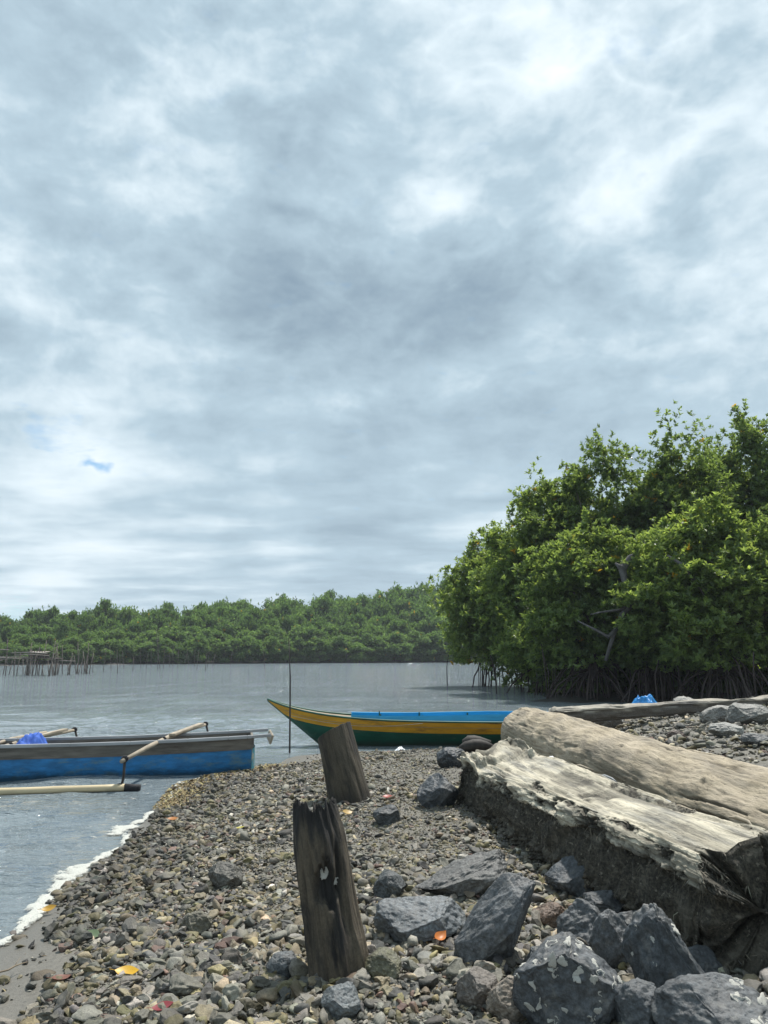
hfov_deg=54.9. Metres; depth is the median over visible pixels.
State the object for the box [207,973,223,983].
beach stone
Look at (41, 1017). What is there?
beach stone
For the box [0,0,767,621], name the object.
sky
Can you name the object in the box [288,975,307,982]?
beach stone
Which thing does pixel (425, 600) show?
mangrove tree
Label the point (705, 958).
rock
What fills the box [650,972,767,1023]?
rock
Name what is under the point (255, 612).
mangrove tree
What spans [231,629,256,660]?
mangrove tree
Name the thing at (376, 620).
mangrove tree
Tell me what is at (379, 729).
yellow boat
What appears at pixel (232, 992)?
beach stone
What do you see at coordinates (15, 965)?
twig
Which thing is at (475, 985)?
rock
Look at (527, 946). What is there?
beach stone
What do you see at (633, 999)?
rock
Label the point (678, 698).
rock
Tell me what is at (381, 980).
beach stone
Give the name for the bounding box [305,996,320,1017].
beach stone
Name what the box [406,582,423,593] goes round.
mangrove tree
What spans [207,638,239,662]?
mangrove tree
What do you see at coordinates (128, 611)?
mangrove tree
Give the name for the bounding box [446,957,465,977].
beach stone
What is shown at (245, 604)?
mangrove tree
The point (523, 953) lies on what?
beach stone
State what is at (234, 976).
beach stone
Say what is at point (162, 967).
beach stone
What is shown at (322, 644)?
mangrove tree
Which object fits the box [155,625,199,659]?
mangrove tree
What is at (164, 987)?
beach stone
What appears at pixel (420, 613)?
mangrove tree
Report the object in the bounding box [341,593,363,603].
mangrove tree
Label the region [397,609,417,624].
mangrove tree
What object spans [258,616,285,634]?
mangrove tree
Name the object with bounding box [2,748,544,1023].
leaf litter
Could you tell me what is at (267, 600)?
mangrove tree
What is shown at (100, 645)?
mangrove tree
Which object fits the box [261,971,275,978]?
beach stone
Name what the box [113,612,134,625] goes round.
mangrove tree
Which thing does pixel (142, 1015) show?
beach stone
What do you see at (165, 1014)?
beach stone
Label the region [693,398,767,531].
mangrove tree
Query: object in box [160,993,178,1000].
beach stone
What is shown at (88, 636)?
mangrove tree
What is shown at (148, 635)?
mangrove tree
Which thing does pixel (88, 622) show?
mangrove tree
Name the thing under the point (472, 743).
rock
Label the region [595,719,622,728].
rock
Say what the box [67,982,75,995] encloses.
beach stone
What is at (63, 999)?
beach stone
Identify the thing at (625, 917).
rock
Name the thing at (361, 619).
mangrove tree
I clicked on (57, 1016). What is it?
beach stone
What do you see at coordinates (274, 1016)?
beach stone
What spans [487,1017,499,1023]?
beach stone
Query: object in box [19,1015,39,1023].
beach stone
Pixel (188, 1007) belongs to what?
beach stone
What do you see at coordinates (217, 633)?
mangrove tree
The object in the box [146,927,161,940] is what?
twig
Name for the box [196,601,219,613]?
mangrove tree
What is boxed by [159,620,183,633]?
mangrove tree
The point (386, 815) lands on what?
rock
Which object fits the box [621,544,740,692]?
mangrove tree
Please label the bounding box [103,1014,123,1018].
beach stone
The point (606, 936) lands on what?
rock
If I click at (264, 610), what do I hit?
mangrove tree
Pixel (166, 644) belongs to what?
mangrove tree
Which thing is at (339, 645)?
mangrove tree
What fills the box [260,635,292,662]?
mangrove tree
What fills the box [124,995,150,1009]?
beach stone
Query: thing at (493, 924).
rock
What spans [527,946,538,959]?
rock
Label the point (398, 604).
mangrove tree
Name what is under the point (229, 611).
mangrove tree
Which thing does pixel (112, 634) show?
mangrove tree
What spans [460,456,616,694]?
mangrove tree
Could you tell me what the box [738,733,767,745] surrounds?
rock
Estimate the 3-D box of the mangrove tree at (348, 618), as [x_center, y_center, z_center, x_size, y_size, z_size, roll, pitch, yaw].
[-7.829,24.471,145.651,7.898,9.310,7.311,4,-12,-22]
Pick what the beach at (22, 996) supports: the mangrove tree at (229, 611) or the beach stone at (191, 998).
the beach stone at (191, 998)
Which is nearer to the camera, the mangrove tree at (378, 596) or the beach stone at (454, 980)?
the beach stone at (454, 980)
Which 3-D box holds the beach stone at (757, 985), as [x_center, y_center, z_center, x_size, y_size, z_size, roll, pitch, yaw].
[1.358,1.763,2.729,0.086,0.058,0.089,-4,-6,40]
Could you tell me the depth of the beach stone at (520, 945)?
3.27 m
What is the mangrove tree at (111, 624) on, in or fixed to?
on the bank at (166, 662)
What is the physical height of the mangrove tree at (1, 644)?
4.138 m
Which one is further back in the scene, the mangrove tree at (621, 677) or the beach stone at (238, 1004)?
the mangrove tree at (621, 677)
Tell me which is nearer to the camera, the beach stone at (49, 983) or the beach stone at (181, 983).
the beach stone at (181, 983)
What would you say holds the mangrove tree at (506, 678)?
on the mud bank at (568, 698)
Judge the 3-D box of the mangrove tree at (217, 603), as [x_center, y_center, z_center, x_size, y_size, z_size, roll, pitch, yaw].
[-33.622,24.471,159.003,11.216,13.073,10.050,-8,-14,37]
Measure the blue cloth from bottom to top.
0.273 m
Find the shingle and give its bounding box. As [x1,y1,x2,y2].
[0,697,767,1023]
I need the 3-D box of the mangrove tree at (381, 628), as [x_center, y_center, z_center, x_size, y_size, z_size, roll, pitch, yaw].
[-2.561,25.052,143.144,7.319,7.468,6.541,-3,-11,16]
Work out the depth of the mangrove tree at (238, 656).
122.04 m
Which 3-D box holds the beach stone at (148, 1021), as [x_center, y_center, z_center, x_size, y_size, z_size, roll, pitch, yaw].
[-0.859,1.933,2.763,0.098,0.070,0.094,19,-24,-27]
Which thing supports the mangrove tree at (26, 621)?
on the bank at (166, 662)
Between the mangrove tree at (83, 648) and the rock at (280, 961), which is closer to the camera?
the rock at (280, 961)
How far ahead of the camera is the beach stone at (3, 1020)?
2.92 m
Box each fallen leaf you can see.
[41,904,55,910]
[46,974,70,979]
[84,928,98,937]
[110,965,138,973]
[148,1001,172,1009]
[340,809,352,813]
[433,930,445,939]
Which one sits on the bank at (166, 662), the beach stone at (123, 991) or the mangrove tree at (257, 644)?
the mangrove tree at (257, 644)
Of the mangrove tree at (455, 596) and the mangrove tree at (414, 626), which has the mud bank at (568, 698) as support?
the mangrove tree at (455, 596)
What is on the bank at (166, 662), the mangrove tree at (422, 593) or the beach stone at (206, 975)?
the mangrove tree at (422, 593)
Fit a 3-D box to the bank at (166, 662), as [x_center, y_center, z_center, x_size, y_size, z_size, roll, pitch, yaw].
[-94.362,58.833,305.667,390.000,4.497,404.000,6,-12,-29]
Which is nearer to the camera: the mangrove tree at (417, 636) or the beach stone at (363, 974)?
the beach stone at (363, 974)
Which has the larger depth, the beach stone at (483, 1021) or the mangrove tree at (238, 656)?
the mangrove tree at (238, 656)
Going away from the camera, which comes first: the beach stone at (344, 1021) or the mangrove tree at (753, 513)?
the beach stone at (344, 1021)
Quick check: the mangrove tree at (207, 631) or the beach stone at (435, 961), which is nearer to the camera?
the beach stone at (435, 961)
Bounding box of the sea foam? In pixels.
[0,765,261,944]
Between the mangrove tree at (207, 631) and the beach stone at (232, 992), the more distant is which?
the mangrove tree at (207, 631)
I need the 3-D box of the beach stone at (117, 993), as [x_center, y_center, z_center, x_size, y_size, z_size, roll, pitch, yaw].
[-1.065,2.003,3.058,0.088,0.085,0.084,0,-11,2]
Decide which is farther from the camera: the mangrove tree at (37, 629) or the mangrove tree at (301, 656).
the mangrove tree at (301, 656)
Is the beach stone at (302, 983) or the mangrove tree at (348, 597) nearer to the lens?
the beach stone at (302, 983)
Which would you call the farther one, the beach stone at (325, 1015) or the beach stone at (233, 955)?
the beach stone at (233, 955)
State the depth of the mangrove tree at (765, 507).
25.51 m
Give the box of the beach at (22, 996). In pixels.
[0,707,767,1023]
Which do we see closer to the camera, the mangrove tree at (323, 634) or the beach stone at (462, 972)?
the beach stone at (462, 972)
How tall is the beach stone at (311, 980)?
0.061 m
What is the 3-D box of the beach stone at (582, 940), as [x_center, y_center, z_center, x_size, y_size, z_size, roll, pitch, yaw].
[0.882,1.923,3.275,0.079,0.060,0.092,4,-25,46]
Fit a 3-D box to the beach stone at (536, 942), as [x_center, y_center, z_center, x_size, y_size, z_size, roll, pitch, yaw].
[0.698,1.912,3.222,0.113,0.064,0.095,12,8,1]
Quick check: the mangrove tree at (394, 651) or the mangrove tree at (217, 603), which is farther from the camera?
the mangrove tree at (217, 603)
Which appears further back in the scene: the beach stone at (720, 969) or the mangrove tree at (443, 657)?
the mangrove tree at (443, 657)
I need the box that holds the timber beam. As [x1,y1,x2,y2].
[549,695,767,722]
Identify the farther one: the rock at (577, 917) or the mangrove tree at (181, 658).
the mangrove tree at (181, 658)
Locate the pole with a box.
[288,638,290,752]
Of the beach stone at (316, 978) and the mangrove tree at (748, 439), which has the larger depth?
the mangrove tree at (748, 439)
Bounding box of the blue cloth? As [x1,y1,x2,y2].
[17,732,47,743]
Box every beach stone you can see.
[0,1017,17,1023]
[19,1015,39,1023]
[25,1002,40,1014]
[32,1012,52,1022]
[41,976,64,989]
[49,1007,64,1023]
[53,989,69,1011]
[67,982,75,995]
[71,1004,102,1022]
[83,1016,103,1023]
[90,973,107,978]
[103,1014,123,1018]
[103,1017,121,1023]
[114,987,132,995]
[116,975,142,986]
[118,988,131,995]
[120,995,133,1004]
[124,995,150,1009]
[132,1009,148,1023]
[142,985,154,998]
[144,1001,156,1012]
[144,1019,157,1023]
[145,963,164,978]
[148,968,163,979]
[149,957,165,964]
[158,983,170,993]
[158,1008,185,1023]
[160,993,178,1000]
[164,1014,183,1023]
[167,971,180,979]
[169,972,202,995]
[169,1000,181,1007]
[176,1001,199,1013]
[179,995,200,1002]
[183,1016,195,1023]
[190,984,200,993]
[191,999,207,1013]
[194,1004,215,1020]
[197,986,214,999]
[199,954,222,966]
[202,972,209,984]
[207,964,227,974]
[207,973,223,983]
[212,1012,235,1023]
[221,948,242,964]
[222,982,242,1001]
[226,971,243,981]
[229,1001,243,1018]
[237,972,253,983]
[239,998,263,1012]
[242,989,249,997]
[251,975,270,987]
[256,987,277,1002]
[256,1021,273,1023]
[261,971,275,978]
[262,1012,281,1020]
[263,947,278,962]
[276,980,292,994]
[288,959,307,976]
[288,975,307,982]
[290,936,304,947]
[290,978,303,998]
[292,992,322,1003]
[299,980,306,988]
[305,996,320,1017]
[308,976,318,985]
[314,973,329,984]
[319,1007,332,1023]
[329,977,343,983]
[335,1018,353,1023]
[336,977,358,988]
[347,971,356,978]
[353,968,370,981]
[356,978,371,990]
[374,976,390,985]
[386,987,409,998]
[406,960,419,971]
[419,975,438,988]
[424,892,437,896]
[429,954,446,966]
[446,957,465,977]
[449,1016,464,1023]
[450,893,456,898]
[451,977,458,985]
[457,967,469,977]
[474,960,495,969]
[475,1018,497,1023]
[486,967,502,981]
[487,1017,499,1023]
[493,955,511,976]
[514,947,525,958]
[515,958,524,965]
[517,943,523,948]
[523,944,529,949]
[531,939,541,945]
[576,937,587,944]
[622,974,634,981]
[626,965,632,973]
[718,967,726,973]
[744,978,762,992]
[759,967,767,980]
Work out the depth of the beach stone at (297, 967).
3.12 m
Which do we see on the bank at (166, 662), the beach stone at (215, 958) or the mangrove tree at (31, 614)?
the mangrove tree at (31, 614)
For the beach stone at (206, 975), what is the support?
on the beach at (22, 996)
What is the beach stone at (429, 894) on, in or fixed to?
on the beach at (22, 996)
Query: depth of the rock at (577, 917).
3.36 m
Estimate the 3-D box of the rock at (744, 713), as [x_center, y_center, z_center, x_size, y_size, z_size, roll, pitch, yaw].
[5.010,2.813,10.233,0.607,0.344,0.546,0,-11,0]
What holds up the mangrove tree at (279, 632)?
on the bank at (166, 662)
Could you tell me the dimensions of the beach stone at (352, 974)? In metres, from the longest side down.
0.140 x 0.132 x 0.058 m
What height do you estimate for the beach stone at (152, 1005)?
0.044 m
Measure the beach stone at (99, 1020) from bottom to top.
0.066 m
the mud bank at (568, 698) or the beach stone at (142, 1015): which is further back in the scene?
the mud bank at (568, 698)
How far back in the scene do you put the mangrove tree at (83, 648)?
109.84 m
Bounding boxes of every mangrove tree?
[0,615,19,656]
[0,623,27,656]
[0,639,4,654]
[0,643,32,663]
[8,633,39,660]
[19,616,32,626]
[19,623,41,632]
[20,605,51,625]
[21,623,56,645]
[26,644,55,662]
[28,605,60,628]
[28,631,59,659]
[49,643,75,662]
[50,609,80,627]
[51,621,81,649]
[59,635,87,657]
[72,645,96,663]
[73,610,106,635]
[78,608,99,617]
[79,627,105,638]
[82,637,121,662]
[83,630,103,656]
[90,628,133,658]
[92,597,119,620]
[100,617,125,638]
[107,639,136,662]
[112,605,143,619]
[113,604,147,627]
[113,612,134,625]
[121,616,157,637]
[123,630,159,661]
[133,641,163,663]
[139,606,156,616]
[141,635,179,663]
[146,604,180,632]
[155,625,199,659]
[159,601,181,613]
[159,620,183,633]
[167,639,197,663]
[174,605,201,618]
[175,612,203,631]
[179,633,215,662]
[188,626,216,657]
[192,606,216,616]
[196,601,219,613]
[196,609,220,629]
[206,615,247,638]
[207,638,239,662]
[208,629,232,658]
[212,596,236,607]
[214,602,246,636]
[226,638,256,661]
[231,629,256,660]
[235,635,270,662]
[236,600,253,609]
[238,614,259,631]
[240,602,268,626]
[252,627,278,658]
[253,602,283,621]
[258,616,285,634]
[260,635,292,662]
[261,593,292,608]
[261,623,287,658]
[262,601,278,613]
[265,637,300,661]
[273,594,308,609]
[277,601,305,621]
[279,611,297,634]
[287,624,318,656]
[288,611,316,628]
[290,637,319,661]
[300,628,332,656]
[301,605,325,621]
[304,637,333,662]
[308,588,341,604]
[308,623,338,638]
[310,595,345,630]
[310,611,341,633]
[320,634,356,661]
[327,635,368,662]
[333,613,358,628]
[335,622,357,658]
[337,595,366,619]
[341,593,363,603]
[347,632,385,661]
[351,612,375,636]
[351,623,377,654]
[355,594,374,608]
[359,604,380,619]
[361,622,384,636]
[367,636,392,661]
[369,587,396,606]
[369,614,387,625]
[371,598,396,620]
[375,631,414,662]
[379,611,398,627]
[381,619,409,635]
[385,581,423,603]
[387,592,418,617]
[389,634,423,661]
[396,619,422,657]
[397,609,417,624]
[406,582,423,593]
[406,602,445,628]
[406,630,442,661]
[414,591,442,609]
[419,576,446,600]
[419,615,442,654]
[419,631,453,660]
[421,520,520,686]
[432,616,458,658]
[435,629,452,660]
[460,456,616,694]
[469,527,587,688]
[487,544,645,693]
[502,506,704,701]
[540,423,681,691]
[586,517,702,702]
[597,400,742,693]
[608,490,767,702]
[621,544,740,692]
[685,506,767,694]
[690,436,761,515]
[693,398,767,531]
[760,504,767,620]
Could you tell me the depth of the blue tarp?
13.49 m
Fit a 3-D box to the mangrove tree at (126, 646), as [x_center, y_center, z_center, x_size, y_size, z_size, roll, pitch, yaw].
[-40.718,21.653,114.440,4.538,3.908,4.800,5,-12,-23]
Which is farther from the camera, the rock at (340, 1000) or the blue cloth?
the blue cloth
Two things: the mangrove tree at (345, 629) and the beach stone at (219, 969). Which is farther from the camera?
the mangrove tree at (345, 629)
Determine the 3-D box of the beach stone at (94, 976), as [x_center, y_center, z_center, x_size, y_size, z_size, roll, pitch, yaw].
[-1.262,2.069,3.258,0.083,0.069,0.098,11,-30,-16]
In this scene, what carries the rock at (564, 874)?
on the beach at (22, 996)
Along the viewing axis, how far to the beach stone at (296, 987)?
2.93 m
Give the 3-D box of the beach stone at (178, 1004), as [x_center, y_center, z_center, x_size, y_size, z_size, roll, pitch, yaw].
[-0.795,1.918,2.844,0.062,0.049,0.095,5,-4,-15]
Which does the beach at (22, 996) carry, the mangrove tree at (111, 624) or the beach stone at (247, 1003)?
the beach stone at (247, 1003)
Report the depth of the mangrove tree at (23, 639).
109.49 m
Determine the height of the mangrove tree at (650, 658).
6.326 m
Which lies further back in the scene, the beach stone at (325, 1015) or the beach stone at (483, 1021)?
the beach stone at (325, 1015)
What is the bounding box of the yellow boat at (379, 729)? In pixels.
[267,698,512,746]
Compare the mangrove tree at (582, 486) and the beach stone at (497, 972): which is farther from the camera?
the mangrove tree at (582, 486)
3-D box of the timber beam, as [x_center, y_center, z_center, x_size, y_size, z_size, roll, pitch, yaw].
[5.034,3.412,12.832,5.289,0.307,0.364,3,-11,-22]
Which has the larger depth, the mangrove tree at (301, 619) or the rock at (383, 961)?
the mangrove tree at (301, 619)
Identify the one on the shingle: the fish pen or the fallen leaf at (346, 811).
the fallen leaf at (346, 811)
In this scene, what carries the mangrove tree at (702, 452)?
on the mud bank at (568, 698)
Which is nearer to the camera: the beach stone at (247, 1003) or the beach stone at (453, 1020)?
the beach stone at (453, 1020)
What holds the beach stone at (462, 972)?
on the beach at (22, 996)
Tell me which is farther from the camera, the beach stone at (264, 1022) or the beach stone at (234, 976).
the beach stone at (234, 976)
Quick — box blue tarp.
[632,694,656,702]
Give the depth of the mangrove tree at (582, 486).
29.16 m
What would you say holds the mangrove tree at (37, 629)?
on the bank at (166, 662)
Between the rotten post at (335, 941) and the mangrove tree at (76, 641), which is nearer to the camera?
the rotten post at (335, 941)
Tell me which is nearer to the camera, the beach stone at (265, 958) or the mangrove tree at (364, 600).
the beach stone at (265, 958)
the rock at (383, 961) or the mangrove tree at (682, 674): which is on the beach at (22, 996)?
the rock at (383, 961)
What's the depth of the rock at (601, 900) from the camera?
3.70 m
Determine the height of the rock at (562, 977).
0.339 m
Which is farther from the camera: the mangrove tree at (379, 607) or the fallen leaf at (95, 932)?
the mangrove tree at (379, 607)
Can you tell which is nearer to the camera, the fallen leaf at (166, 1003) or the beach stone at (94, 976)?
the fallen leaf at (166, 1003)
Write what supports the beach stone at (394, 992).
on the beach at (22, 996)
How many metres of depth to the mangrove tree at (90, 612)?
135.93 m
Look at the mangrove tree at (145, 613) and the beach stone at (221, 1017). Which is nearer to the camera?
the beach stone at (221, 1017)
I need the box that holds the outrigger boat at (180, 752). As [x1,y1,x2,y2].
[0,722,273,795]
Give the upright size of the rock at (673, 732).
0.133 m
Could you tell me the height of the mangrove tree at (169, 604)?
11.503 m
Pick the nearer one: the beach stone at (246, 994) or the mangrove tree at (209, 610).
the beach stone at (246, 994)
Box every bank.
[0,656,487,664]
[532,688,767,702]
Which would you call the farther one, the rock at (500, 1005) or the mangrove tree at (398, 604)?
the mangrove tree at (398, 604)
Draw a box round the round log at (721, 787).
[501,707,767,829]
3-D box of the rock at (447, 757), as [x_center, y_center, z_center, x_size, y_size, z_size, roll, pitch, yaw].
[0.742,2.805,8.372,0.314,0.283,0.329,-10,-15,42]
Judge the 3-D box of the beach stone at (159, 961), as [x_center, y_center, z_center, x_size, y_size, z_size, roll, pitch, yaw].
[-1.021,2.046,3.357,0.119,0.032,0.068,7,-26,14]
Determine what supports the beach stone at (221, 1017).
on the beach at (22, 996)
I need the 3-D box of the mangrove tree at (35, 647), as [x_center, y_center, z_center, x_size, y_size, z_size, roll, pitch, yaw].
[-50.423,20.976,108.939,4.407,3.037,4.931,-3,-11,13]
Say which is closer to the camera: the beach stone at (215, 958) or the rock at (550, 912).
the beach stone at (215, 958)
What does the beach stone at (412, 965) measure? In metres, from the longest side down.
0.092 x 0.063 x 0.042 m
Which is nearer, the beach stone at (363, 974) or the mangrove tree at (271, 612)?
the beach stone at (363, 974)
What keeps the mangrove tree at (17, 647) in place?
on the bank at (166, 662)
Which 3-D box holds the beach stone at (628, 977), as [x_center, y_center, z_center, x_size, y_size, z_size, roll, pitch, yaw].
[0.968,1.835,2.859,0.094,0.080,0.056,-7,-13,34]
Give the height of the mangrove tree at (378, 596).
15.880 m
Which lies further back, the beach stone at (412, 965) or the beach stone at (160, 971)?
the beach stone at (160, 971)
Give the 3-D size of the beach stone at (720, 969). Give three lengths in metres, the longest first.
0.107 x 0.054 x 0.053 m
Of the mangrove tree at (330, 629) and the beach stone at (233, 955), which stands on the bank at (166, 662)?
the mangrove tree at (330, 629)
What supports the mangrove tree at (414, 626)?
on the bank at (166, 662)
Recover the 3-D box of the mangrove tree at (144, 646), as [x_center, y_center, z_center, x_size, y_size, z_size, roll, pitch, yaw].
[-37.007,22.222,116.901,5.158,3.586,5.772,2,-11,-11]
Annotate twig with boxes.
[0,958,25,972]
[122,875,141,886]
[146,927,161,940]
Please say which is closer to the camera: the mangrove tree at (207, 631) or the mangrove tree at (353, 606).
the mangrove tree at (207, 631)
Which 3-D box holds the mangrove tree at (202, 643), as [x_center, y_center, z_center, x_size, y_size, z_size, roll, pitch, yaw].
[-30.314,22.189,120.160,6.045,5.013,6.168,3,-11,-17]
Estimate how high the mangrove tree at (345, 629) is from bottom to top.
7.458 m
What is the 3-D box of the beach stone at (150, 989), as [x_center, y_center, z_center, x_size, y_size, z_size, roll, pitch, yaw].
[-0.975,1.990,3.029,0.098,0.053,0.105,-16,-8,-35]
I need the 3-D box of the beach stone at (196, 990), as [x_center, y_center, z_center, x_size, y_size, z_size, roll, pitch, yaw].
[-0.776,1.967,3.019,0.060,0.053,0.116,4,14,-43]
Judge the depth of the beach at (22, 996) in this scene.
4.51 m
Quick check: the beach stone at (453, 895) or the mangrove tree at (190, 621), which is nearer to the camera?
the beach stone at (453, 895)
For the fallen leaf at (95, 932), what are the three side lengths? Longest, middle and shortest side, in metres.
0.116 x 0.054 x 0.014 m
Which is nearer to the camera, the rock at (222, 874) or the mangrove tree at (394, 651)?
the rock at (222, 874)
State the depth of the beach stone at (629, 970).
2.99 m
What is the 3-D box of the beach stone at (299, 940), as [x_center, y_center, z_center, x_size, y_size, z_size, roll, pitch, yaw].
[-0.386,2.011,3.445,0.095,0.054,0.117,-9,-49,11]
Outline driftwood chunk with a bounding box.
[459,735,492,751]
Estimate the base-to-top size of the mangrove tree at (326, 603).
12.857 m
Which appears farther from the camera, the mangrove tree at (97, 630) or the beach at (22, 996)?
the mangrove tree at (97, 630)
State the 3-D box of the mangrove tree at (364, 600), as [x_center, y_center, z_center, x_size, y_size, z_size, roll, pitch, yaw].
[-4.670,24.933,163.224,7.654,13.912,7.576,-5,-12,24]
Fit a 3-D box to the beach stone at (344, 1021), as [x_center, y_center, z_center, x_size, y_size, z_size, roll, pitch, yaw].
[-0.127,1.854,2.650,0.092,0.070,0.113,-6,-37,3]
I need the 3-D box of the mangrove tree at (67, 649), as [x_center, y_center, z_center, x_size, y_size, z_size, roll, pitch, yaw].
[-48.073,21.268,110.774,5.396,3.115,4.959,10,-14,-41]
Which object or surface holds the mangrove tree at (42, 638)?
on the bank at (166, 662)
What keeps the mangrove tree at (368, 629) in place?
on the bank at (166, 662)
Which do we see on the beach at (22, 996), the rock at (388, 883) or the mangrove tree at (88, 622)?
the rock at (388, 883)
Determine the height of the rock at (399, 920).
0.202 m
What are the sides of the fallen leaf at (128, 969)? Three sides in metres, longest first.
0.128 x 0.060 x 0.015 m
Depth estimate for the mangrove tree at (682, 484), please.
28.56 m
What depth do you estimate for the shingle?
4.30 m
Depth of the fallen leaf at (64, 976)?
3.26 m
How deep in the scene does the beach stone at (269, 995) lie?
2.91 m
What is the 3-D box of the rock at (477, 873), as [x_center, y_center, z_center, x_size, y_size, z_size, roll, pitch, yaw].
[0.423,2.009,4.039,0.516,0.287,0.240,0,-11,0]
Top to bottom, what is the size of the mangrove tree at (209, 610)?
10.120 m
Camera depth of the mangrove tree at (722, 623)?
22.19 m
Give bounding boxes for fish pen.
[0,639,93,675]
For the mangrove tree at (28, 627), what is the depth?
123.25 m
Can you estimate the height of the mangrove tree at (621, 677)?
7.586 m
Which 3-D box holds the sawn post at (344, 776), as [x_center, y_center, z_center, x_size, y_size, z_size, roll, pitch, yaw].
[-0.389,2.442,6.971,0.403,0.836,0.402,-15,-18,-5]
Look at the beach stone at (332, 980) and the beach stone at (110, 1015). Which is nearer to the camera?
the beach stone at (110, 1015)
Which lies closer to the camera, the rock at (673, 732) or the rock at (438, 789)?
the rock at (438, 789)
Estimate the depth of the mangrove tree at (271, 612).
143.56 m
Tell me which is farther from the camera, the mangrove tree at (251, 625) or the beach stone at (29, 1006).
the mangrove tree at (251, 625)
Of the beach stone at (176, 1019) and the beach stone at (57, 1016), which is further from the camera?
the beach stone at (57, 1016)
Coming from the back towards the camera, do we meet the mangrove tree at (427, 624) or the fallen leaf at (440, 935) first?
the mangrove tree at (427, 624)
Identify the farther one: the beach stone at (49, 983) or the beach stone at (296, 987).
the beach stone at (49, 983)
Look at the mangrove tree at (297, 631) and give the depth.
130.96 m
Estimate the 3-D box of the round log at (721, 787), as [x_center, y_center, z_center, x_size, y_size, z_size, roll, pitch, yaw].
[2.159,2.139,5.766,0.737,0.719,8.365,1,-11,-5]
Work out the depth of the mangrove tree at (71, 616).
128.15 m
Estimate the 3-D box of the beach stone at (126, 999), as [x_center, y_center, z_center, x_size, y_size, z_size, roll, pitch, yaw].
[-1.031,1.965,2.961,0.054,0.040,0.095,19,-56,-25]
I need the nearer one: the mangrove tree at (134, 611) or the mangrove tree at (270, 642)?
the mangrove tree at (270, 642)
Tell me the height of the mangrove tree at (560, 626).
7.013 m
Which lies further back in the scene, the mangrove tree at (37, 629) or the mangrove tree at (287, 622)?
the mangrove tree at (287, 622)
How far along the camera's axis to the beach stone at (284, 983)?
2.99 m
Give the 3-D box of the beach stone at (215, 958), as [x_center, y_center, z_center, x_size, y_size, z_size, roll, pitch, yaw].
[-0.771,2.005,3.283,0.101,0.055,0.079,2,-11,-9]
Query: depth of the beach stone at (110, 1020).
2.74 m
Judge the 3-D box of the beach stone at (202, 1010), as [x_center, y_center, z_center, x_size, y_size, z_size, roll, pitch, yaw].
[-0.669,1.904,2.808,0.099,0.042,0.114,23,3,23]
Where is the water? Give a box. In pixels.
[0,662,628,945]
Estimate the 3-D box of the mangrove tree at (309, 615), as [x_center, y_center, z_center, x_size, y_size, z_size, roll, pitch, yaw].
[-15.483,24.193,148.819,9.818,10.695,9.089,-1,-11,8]
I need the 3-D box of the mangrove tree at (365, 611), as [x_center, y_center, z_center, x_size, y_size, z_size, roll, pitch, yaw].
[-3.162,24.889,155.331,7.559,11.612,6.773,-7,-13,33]
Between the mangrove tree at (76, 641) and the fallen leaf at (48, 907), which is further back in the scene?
the mangrove tree at (76, 641)
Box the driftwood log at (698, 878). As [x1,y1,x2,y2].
[457,736,767,976]
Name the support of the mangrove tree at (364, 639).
on the bank at (166, 662)
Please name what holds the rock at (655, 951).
on the beach at (22, 996)
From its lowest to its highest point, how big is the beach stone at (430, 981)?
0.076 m
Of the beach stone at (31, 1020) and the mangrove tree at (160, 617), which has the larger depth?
the mangrove tree at (160, 617)
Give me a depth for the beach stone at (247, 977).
3.05 m
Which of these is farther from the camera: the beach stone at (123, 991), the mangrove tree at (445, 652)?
the mangrove tree at (445, 652)
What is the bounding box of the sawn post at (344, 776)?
[318,722,370,803]
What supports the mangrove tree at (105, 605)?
on the bank at (166, 662)
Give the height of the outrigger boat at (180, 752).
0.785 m
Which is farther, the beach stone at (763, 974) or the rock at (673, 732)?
the rock at (673, 732)
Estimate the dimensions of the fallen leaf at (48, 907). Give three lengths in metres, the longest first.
0.104 x 0.048 x 0.019 m
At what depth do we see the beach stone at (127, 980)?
3.16 m
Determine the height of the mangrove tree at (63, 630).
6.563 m
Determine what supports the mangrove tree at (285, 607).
on the bank at (166, 662)
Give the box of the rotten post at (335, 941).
[293,797,368,984]
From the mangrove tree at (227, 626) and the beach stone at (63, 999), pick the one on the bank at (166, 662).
the mangrove tree at (227, 626)
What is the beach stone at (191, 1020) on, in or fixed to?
on the beach at (22, 996)
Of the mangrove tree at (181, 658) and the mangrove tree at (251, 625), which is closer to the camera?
the mangrove tree at (181, 658)
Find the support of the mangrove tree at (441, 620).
on the bank at (166, 662)
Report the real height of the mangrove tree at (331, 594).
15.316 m
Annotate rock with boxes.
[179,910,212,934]
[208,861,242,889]
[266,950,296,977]
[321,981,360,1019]
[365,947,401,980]
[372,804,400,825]
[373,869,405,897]
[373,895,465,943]
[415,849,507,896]
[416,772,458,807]
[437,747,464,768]
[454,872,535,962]
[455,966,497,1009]
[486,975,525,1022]
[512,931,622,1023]
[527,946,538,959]
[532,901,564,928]
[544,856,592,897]
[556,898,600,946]
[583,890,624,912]
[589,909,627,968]
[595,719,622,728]
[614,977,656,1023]
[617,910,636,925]
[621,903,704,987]
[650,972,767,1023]
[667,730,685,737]
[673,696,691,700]
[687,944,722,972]
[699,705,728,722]
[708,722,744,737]
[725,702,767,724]
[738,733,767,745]
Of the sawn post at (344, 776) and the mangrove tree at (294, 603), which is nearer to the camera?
the sawn post at (344, 776)

